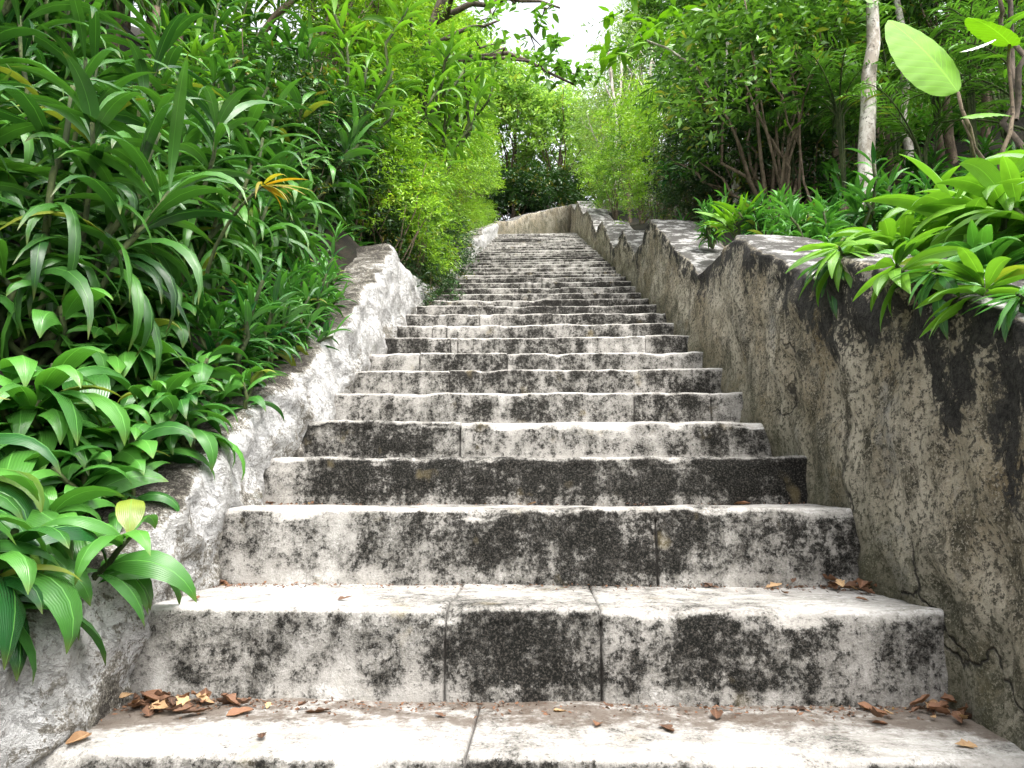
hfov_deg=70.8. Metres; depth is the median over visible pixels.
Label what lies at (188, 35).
ground plant
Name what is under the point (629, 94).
fine bush
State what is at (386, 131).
hedge bush
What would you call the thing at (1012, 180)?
lance leaf plant
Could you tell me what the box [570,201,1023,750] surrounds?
stone wall
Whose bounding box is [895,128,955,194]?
ground plant
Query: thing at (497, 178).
hedge bush
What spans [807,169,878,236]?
ground plant
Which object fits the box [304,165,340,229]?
leafy shrub
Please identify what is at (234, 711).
fallen leaf
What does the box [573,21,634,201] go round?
thin tree
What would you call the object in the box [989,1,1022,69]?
thicket bush
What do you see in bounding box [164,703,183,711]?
fallen leaf
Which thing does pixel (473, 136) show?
hedge bush
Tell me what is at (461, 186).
hedge bush
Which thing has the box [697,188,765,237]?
rosette fern
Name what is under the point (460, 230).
hedge bush
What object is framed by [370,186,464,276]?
hedge bush
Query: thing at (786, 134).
palm
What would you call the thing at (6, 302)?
broad leaf plant
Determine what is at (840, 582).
fallen leaf
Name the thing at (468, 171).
hedge bush
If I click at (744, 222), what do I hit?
ground plant
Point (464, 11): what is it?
hedge bush
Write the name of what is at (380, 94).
bright shrub
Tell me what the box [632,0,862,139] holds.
palm
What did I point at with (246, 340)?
leafy shrub
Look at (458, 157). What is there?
hedge bush
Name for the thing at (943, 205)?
lance leaf plant
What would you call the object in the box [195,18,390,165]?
dark bush
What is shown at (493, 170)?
hedge bush
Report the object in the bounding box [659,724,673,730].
fallen leaf
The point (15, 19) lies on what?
ground plant
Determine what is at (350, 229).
leafy shrub
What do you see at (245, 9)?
strap leaf shrub
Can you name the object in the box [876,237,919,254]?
lance leaf plant
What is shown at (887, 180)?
ground plant
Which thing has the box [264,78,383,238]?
strap leaf shrub
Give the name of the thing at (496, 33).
background tree
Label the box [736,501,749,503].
fallen leaf
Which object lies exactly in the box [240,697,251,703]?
fallen leaf
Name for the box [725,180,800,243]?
plant
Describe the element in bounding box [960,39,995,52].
pale leaf
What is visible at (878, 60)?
thicket bush
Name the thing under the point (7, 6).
strap leaf shrub
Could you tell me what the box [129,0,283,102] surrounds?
strap leaf shrub
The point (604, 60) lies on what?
leaning tree
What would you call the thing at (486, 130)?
hedge bush
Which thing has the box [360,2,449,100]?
hedge bush
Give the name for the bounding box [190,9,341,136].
strap leaf shrub
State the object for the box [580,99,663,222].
fine bush
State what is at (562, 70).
overhanging tree
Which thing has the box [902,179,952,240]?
ground plant
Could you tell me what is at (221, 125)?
strap leaf shrub
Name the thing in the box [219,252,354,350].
leafy shrub
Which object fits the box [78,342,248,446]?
broad leaf plant
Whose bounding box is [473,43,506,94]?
hedge bush
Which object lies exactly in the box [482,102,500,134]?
hedge bush
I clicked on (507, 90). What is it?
background tree
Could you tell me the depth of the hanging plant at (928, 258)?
1.94 m
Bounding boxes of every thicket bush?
[634,0,902,221]
[643,0,858,198]
[647,66,823,201]
[655,0,861,191]
[670,0,906,206]
[711,79,889,210]
[745,0,943,154]
[801,36,920,167]
[802,77,918,163]
[821,67,996,166]
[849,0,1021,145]
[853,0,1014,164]
[881,47,1022,137]
[917,0,1023,35]
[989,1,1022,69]
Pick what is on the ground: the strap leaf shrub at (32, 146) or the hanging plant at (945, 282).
the strap leaf shrub at (32, 146)
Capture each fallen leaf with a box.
[65,730,91,743]
[119,692,133,697]
[127,703,140,706]
[135,699,152,704]
[142,689,168,703]
[142,705,153,716]
[151,700,167,708]
[154,690,169,695]
[160,695,175,700]
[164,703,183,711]
[168,697,175,704]
[173,704,192,711]
[176,696,188,705]
[177,692,189,697]
[182,707,210,713]
[196,693,214,702]
[199,688,211,702]
[216,696,230,703]
[222,693,239,704]
[226,706,253,716]
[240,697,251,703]
[257,732,266,737]
[298,701,307,705]
[305,707,330,712]
[337,596,350,599]
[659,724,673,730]
[702,582,716,587]
[710,709,722,718]
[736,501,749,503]
[766,582,781,587]
[792,705,806,709]
[823,574,837,579]
[835,579,844,586]
[839,581,857,588]
[856,578,868,587]
[858,701,886,714]
[860,587,874,593]
[869,706,885,716]
[872,720,887,723]
[909,705,920,711]
[910,694,929,704]
[927,699,949,710]
[927,702,948,708]
[927,702,948,710]
[927,706,951,714]
[940,692,956,702]
[952,709,964,723]
[955,738,976,747]
[956,703,967,710]
[957,713,968,718]
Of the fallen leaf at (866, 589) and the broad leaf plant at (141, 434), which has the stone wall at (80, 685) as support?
the broad leaf plant at (141, 434)
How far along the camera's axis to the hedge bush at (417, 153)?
6.68 m
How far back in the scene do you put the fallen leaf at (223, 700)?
1.74 m
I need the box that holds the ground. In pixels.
[0,1,1023,492]
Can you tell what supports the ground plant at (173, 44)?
on the ground
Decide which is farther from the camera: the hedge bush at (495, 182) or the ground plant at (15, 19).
the hedge bush at (495, 182)
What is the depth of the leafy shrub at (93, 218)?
3.14 m
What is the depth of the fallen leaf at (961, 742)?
1.47 m
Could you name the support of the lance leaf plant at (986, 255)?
on the ground
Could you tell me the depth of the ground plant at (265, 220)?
3.90 m
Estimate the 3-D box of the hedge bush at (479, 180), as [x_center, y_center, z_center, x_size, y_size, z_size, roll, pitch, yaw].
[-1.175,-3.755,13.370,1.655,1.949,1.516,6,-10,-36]
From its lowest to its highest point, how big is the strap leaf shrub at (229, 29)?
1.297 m
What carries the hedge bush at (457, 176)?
on the ground
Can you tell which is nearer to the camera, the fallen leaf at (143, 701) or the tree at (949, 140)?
the fallen leaf at (143, 701)
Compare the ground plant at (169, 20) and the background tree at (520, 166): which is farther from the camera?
the background tree at (520, 166)
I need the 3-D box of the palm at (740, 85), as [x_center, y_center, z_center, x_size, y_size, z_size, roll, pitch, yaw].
[2.402,-2.176,6.838,1.679,1.633,1.597,-1,-8,8]
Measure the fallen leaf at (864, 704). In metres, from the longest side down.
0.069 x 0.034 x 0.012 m
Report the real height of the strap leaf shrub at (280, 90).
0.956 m
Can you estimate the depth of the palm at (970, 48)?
7.02 m
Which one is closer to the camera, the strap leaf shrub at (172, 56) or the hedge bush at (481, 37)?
the strap leaf shrub at (172, 56)
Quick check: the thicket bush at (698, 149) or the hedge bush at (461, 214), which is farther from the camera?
the hedge bush at (461, 214)
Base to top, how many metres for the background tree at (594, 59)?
6.688 m
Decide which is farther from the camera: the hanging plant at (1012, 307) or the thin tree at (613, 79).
the thin tree at (613, 79)
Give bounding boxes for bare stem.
[741,87,762,195]
[765,60,811,201]
[776,34,805,199]
[783,62,809,132]
[966,0,1023,120]
[985,0,1023,172]
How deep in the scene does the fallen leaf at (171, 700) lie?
1.70 m
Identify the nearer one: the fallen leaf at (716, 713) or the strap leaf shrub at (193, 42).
the fallen leaf at (716, 713)
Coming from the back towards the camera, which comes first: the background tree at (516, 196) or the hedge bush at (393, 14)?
the background tree at (516, 196)
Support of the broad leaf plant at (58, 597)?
on the ground
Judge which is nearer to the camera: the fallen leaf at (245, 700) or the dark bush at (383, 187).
the fallen leaf at (245, 700)
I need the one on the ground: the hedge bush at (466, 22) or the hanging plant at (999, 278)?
the hedge bush at (466, 22)
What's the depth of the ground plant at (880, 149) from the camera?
8.24 m
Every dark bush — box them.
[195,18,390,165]
[260,99,363,223]
[277,79,398,212]
[343,134,412,246]
[400,259,446,305]
[415,263,465,300]
[422,264,461,288]
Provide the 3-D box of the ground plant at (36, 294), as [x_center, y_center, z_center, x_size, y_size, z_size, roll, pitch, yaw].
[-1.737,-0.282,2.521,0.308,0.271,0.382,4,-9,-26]
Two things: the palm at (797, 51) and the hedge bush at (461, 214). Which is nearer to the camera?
the palm at (797, 51)
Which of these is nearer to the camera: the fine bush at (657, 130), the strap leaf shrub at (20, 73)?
the strap leaf shrub at (20, 73)
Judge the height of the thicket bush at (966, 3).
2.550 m
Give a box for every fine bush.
[573,154,620,205]
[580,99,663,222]
[580,143,646,218]
[589,183,627,212]
[594,68,664,198]
[594,127,680,223]
[607,103,700,219]
[614,148,685,225]
[620,67,695,219]
[634,124,729,217]
[642,178,709,222]
[649,108,727,222]
[657,143,740,222]
[680,161,759,221]
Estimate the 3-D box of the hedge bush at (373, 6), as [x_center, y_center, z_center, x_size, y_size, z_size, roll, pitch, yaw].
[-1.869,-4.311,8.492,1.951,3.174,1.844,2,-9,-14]
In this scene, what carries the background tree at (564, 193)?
on the ground
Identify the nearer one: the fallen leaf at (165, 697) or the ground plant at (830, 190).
the fallen leaf at (165, 697)
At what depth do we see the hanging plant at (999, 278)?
1.70 m
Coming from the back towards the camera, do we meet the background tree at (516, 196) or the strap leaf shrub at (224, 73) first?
the background tree at (516, 196)
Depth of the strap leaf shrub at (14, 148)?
3.12 m
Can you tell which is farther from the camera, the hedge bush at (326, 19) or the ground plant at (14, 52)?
the hedge bush at (326, 19)
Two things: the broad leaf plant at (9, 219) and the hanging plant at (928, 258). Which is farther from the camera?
the broad leaf plant at (9, 219)
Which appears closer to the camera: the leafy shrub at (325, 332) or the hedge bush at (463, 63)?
the leafy shrub at (325, 332)
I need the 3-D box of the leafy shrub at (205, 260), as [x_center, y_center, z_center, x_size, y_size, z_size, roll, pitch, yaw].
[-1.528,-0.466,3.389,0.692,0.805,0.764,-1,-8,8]
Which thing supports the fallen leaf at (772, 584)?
on the stone staircase
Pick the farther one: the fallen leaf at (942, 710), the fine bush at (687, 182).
the fine bush at (687, 182)
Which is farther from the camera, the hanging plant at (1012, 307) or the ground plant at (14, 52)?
the ground plant at (14, 52)
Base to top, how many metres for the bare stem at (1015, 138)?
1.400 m
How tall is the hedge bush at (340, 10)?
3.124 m
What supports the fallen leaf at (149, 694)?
on the stone staircase
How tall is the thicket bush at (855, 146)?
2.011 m
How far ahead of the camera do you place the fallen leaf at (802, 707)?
1.71 m
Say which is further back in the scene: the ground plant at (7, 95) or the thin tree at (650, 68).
the thin tree at (650, 68)
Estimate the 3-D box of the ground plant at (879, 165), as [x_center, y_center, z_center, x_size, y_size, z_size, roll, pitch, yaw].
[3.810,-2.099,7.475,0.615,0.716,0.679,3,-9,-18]
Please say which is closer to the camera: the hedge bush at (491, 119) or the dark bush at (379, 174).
the dark bush at (379, 174)
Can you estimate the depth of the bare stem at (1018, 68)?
3.02 m
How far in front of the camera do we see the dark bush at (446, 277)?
7.54 m
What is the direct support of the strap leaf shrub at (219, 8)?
on the ground
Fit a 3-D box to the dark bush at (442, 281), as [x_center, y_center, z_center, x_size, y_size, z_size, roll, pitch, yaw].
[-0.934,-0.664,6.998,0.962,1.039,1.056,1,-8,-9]
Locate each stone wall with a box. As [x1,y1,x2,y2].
[0,223,498,767]
[492,204,570,233]
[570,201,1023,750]
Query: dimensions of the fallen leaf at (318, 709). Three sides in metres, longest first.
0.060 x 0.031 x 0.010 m
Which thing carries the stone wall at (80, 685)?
on the ground
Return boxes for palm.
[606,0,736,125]
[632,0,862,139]
[648,61,747,197]
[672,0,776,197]
[674,61,859,180]
[683,0,838,189]
[719,80,857,196]
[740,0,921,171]
[759,42,930,214]
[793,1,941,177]
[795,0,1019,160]
[804,69,1022,193]
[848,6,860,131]
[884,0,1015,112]
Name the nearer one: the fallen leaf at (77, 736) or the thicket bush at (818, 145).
the fallen leaf at (77, 736)
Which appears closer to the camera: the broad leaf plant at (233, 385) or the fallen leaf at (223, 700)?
the fallen leaf at (223, 700)
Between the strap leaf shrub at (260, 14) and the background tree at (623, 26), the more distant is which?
the background tree at (623, 26)
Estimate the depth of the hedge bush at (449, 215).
9.72 m
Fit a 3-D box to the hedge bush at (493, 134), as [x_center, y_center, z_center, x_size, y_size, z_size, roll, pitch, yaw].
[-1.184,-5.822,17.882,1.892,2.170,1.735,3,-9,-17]
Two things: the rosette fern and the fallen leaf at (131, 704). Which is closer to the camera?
the fallen leaf at (131, 704)
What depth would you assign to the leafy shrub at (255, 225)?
3.79 m
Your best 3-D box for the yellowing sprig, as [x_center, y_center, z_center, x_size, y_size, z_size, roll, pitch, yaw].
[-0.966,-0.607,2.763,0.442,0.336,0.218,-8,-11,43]
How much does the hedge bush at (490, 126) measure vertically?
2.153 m
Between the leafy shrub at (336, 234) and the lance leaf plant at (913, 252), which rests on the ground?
the leafy shrub at (336, 234)
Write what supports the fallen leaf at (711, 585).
on the stone staircase
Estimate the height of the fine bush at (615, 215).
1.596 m
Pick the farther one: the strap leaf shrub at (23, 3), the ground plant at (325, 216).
the ground plant at (325, 216)
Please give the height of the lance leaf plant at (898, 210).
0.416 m
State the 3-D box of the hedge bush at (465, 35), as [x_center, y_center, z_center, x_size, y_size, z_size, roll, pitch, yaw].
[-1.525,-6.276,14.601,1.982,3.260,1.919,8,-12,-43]
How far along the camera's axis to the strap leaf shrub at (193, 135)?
3.35 m
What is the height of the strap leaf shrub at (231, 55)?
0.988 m
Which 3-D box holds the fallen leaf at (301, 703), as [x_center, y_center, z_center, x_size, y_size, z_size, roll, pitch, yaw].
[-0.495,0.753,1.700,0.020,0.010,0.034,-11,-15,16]
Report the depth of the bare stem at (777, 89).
5.70 m
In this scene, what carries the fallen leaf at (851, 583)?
on the stone staircase
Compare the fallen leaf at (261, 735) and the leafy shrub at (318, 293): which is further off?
the leafy shrub at (318, 293)
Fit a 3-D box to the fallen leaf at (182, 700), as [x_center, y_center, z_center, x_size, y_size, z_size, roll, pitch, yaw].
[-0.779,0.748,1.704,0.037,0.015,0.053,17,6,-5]
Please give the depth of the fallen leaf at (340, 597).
1.94 m
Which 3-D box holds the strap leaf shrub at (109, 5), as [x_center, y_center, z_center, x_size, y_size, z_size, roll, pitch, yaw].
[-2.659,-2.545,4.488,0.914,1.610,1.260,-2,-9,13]
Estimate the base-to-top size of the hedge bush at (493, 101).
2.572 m
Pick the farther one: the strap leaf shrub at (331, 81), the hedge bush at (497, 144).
the hedge bush at (497, 144)
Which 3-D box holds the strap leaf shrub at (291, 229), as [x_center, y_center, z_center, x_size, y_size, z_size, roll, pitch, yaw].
[-1.462,-0.977,4.036,0.946,1.190,1.198,-7,-11,38]
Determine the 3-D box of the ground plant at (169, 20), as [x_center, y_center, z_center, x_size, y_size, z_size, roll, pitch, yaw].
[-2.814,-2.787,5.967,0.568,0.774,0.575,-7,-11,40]
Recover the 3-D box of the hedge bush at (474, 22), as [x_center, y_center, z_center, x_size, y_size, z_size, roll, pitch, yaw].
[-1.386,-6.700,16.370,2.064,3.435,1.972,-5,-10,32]
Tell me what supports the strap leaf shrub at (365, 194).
on the ground
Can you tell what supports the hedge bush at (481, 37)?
on the ground
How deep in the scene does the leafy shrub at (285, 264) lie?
4.35 m
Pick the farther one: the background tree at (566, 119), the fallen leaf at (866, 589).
the background tree at (566, 119)
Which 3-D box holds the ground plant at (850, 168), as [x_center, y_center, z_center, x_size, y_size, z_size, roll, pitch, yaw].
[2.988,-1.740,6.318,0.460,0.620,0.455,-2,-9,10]
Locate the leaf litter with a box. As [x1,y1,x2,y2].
[101,501,953,722]
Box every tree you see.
[314,0,509,87]
[408,0,606,93]
[468,17,553,157]
[469,161,532,220]
[483,163,563,220]
[484,55,572,214]
[496,149,545,213]
[508,78,604,205]
[508,161,584,218]
[544,164,591,206]
[555,100,629,199]
[562,65,674,196]
[564,35,652,199]
[566,157,605,202]
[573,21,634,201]
[586,29,643,202]
[587,0,687,178]
[587,0,776,217]
[596,59,632,199]
[609,0,703,87]
[612,0,665,92]
[619,24,672,200]
[620,21,671,192]
[656,1,952,205]
[764,0,1023,193]
[795,0,880,207]
[821,0,1023,150]
[876,0,1023,157]
[876,36,1023,157]
[893,0,948,194]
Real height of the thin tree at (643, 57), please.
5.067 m
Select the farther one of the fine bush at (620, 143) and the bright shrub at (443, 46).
the fine bush at (620, 143)
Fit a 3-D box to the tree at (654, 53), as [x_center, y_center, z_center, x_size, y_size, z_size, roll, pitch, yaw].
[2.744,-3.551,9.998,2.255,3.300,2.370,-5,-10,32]
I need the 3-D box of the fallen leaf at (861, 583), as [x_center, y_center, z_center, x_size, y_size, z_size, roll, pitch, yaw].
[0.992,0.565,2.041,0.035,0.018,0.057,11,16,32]
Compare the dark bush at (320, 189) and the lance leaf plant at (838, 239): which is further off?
the dark bush at (320, 189)
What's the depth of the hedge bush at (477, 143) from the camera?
14.38 m
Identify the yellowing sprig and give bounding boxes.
[205,173,313,273]
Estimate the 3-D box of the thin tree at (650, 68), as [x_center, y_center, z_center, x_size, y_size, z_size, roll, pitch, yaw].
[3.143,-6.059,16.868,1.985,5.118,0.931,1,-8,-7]
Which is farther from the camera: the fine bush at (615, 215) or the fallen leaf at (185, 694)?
the fine bush at (615, 215)
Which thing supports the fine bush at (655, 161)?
on the ground
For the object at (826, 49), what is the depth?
6.15 m
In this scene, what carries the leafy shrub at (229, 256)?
on the ground
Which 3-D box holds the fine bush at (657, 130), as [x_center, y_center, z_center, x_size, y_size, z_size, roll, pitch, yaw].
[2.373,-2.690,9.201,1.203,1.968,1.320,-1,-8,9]
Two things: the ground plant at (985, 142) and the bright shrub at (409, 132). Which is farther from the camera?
the bright shrub at (409, 132)
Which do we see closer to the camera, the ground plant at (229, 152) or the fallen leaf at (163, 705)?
the fallen leaf at (163, 705)
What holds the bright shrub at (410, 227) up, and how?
on the ground
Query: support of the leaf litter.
on the stone staircase
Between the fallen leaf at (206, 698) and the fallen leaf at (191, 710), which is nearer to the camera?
the fallen leaf at (191, 710)
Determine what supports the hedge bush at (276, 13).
on the ground
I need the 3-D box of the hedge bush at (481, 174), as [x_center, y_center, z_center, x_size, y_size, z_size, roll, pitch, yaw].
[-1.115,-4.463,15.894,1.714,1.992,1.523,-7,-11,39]
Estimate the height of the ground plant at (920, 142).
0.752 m
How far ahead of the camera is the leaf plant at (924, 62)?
2.83 m
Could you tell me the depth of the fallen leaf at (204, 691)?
1.77 m
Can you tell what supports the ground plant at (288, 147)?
on the ground
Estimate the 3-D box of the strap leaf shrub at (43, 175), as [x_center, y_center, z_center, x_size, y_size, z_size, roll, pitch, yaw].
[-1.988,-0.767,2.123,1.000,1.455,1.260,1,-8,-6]
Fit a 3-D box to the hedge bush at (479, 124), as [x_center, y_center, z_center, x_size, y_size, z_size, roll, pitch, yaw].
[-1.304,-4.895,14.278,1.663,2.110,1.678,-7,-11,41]
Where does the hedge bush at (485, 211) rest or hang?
on the ground
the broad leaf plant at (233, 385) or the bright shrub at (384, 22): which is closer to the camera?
the broad leaf plant at (233, 385)
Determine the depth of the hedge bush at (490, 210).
18.46 m
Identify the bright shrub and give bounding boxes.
[284,112,387,218]
[297,10,413,161]
[306,0,428,124]
[354,89,430,231]
[364,44,456,173]
[371,164,426,248]
[389,0,491,125]
[393,54,494,183]
[397,135,464,206]
[423,33,506,151]
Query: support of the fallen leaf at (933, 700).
on the stone staircase
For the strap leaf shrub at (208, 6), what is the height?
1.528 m
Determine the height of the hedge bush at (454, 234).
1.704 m
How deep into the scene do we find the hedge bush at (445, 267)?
7.50 m
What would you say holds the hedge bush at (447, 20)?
on the ground
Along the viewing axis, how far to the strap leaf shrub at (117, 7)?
5.03 m
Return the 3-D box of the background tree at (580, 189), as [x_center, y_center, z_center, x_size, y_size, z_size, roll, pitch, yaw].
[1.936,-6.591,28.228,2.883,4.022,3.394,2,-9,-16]
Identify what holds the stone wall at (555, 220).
on the ground
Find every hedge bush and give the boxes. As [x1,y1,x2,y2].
[245,0,297,46]
[250,0,411,88]
[275,0,436,71]
[279,0,432,135]
[283,0,396,64]
[291,0,435,76]
[300,10,444,138]
[305,0,422,40]
[323,0,446,19]
[337,29,441,140]
[350,199,444,287]
[351,138,451,265]
[357,81,432,214]
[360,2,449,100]
[369,106,463,209]
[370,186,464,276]
[373,117,456,245]
[377,0,462,45]
[385,219,459,293]
[389,42,456,131]
[397,201,474,283]
[400,155,462,254]
[409,129,457,232]
[409,226,464,276]
[420,199,469,255]
[422,221,474,278]
[424,0,462,35]
[424,0,470,49]
[425,3,472,105]
[425,127,474,212]
[425,221,478,274]
[428,12,478,98]
[431,206,471,236]
[433,195,466,254]
[435,125,477,201]
[435,127,470,202]
[438,3,493,51]
[441,27,476,79]
[441,204,481,264]
[443,14,481,62]
[445,199,486,236]
[447,141,489,203]
[448,139,480,202]
[448,197,476,237]
[450,133,500,204]
[450,135,487,203]
[451,87,484,150]
[451,130,500,206]
[452,105,475,147]
[455,147,496,201]
[456,196,488,227]
[457,191,487,228]
[459,91,480,150]
[460,11,484,66]
[462,153,505,194]
[462,153,506,201]
[463,12,492,79]
[468,194,486,225]
[470,31,488,76]
[470,91,492,156]
[470,196,495,224]
[471,98,493,149]
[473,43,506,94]
[474,140,499,197]
[474,145,506,201]
[475,114,497,153]
[476,109,495,151]
[477,201,499,222]
[479,118,499,157]
[481,73,499,113]
[481,197,499,222]
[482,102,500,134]
[482,126,510,160]
[483,88,500,121]
[489,121,505,169]
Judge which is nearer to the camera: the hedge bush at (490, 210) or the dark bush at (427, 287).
the dark bush at (427, 287)
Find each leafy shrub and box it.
[91,176,172,294]
[168,244,287,399]
[171,232,241,341]
[205,180,287,300]
[207,267,313,370]
[208,223,246,276]
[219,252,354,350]
[259,277,327,359]
[269,232,316,280]
[273,249,357,308]
[275,236,351,319]
[287,254,339,334]
[288,209,353,259]
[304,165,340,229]
[329,174,374,245]
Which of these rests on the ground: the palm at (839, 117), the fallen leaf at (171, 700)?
the palm at (839, 117)
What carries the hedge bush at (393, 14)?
on the ground
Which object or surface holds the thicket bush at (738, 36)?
on the ground
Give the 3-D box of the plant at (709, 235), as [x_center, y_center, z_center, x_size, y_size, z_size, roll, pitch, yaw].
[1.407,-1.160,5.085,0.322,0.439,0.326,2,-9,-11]
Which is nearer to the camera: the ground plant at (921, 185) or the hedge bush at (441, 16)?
the ground plant at (921, 185)
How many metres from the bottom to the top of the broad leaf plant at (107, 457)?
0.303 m
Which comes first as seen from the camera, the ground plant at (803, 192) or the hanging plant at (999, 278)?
the hanging plant at (999, 278)
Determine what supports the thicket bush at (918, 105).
on the ground
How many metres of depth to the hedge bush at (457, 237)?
8.93 m
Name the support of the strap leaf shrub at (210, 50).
on the ground
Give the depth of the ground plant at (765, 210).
5.13 m
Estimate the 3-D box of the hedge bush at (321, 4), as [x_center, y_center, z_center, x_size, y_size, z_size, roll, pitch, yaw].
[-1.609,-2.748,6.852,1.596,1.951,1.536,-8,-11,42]
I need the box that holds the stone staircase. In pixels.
[32,233,1023,767]
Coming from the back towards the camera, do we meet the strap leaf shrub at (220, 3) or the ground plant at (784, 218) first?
the strap leaf shrub at (220, 3)
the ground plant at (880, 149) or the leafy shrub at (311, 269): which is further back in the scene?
the ground plant at (880, 149)
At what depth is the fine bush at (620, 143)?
11.49 m
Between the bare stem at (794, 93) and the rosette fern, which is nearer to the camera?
the rosette fern
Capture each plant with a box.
[0,1,33,82]
[0,16,57,72]
[0,46,19,114]
[0,267,62,314]
[0,280,189,423]
[0,281,21,360]
[0,346,157,484]
[0,433,73,559]
[0,450,143,516]
[0,468,47,572]
[0,485,196,640]
[0,520,106,685]
[3,217,135,284]
[4,0,67,51]
[28,434,179,532]
[46,275,220,363]
[52,395,214,493]
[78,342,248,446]
[117,372,244,479]
[140,10,202,45]
[142,27,190,62]
[159,7,212,57]
[188,363,287,420]
[199,165,277,272]
[219,142,258,190]
[248,110,301,187]
[298,189,330,222]
[305,123,355,224]
[351,200,384,245]
[653,161,691,188]
[674,206,728,223]
[692,183,737,249]
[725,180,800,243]
[734,192,774,234]
[746,188,806,232]
[748,198,822,237]
[767,188,836,232]
[772,186,862,242]
[775,155,829,209]
[786,230,890,306]
[797,230,880,317]
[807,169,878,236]
[810,157,877,218]
[821,236,842,250]
[825,153,857,188]
[828,210,939,254]
[833,141,922,254]
[852,226,969,329]
[855,131,884,168]
[863,154,1023,256]
[876,146,889,176]
[876,163,910,226]
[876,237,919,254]
[878,165,998,235]
[885,17,1019,170]
[890,241,995,339]
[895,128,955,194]
[895,140,1015,192]
[899,183,934,216]
[900,102,941,152]
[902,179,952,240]
[915,247,1023,337]
[924,219,1023,272]
[933,104,978,146]
[943,156,1023,257]
[945,124,1023,177]
[960,286,1023,342]
[981,149,1023,232]
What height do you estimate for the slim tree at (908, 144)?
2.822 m
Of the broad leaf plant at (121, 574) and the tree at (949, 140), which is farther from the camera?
the tree at (949, 140)
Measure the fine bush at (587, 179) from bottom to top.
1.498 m
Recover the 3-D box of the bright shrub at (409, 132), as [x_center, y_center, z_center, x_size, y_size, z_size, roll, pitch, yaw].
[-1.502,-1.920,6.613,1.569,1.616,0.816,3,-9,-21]
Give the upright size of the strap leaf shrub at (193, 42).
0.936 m
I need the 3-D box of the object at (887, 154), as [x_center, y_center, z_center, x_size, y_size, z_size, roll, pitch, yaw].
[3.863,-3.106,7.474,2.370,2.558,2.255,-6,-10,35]
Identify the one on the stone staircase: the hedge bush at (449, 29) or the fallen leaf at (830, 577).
the fallen leaf at (830, 577)
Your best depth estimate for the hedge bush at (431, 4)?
10.59 m
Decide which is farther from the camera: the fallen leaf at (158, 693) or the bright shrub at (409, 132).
the bright shrub at (409, 132)
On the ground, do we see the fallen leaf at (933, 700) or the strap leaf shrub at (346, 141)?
the strap leaf shrub at (346, 141)
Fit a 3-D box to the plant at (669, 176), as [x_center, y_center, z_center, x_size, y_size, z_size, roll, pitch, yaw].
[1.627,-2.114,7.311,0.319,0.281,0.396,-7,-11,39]
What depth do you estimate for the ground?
5.38 m
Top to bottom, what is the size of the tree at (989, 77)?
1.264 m
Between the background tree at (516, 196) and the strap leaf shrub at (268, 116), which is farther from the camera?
the background tree at (516, 196)
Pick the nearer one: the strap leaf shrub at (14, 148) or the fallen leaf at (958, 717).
the fallen leaf at (958, 717)
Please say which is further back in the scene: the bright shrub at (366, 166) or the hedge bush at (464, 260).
the hedge bush at (464, 260)
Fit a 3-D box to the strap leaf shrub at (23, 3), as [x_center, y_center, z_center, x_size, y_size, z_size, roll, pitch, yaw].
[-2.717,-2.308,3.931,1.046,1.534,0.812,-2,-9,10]
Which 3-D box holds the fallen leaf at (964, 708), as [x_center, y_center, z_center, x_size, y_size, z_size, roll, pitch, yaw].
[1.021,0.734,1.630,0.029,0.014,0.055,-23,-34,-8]
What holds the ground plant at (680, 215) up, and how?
on the ground
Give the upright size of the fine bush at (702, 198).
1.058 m
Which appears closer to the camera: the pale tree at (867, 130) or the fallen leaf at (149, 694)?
the fallen leaf at (149, 694)
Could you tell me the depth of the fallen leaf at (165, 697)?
1.72 m
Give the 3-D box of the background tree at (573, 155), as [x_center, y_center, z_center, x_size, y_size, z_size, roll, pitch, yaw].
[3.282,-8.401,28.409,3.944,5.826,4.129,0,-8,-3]
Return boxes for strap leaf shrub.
[0,0,63,239]
[0,0,155,123]
[0,0,160,253]
[0,47,269,380]
[0,71,80,224]
[0,138,22,177]
[1,0,84,27]
[2,69,39,105]
[5,51,230,341]
[12,0,105,51]
[17,0,269,247]
[38,84,306,299]
[55,26,233,123]
[56,38,282,293]
[64,0,161,53]
[106,0,162,67]
[114,8,220,101]
[123,11,130,29]
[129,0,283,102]
[133,0,217,62]
[137,4,239,29]
[144,0,234,62]
[156,3,260,106]
[170,0,234,35]
[174,0,257,53]
[174,53,305,184]
[179,45,258,103]
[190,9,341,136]
[200,50,336,262]
[203,125,348,300]
[216,0,259,59]
[222,0,317,57]
[227,60,321,145]
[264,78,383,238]
[274,65,350,124]
[292,78,390,233]
[349,134,397,241]
[353,181,421,238]
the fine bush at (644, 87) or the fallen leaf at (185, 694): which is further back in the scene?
the fine bush at (644, 87)
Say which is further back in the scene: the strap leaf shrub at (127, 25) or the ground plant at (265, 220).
the strap leaf shrub at (127, 25)
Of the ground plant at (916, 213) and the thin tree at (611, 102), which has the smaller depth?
the ground plant at (916, 213)
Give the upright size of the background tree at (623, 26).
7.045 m
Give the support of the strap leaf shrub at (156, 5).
on the ground
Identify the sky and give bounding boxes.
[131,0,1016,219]
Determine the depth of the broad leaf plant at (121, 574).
1.68 m
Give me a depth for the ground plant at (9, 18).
3.51 m
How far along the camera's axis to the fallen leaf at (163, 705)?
1.69 m

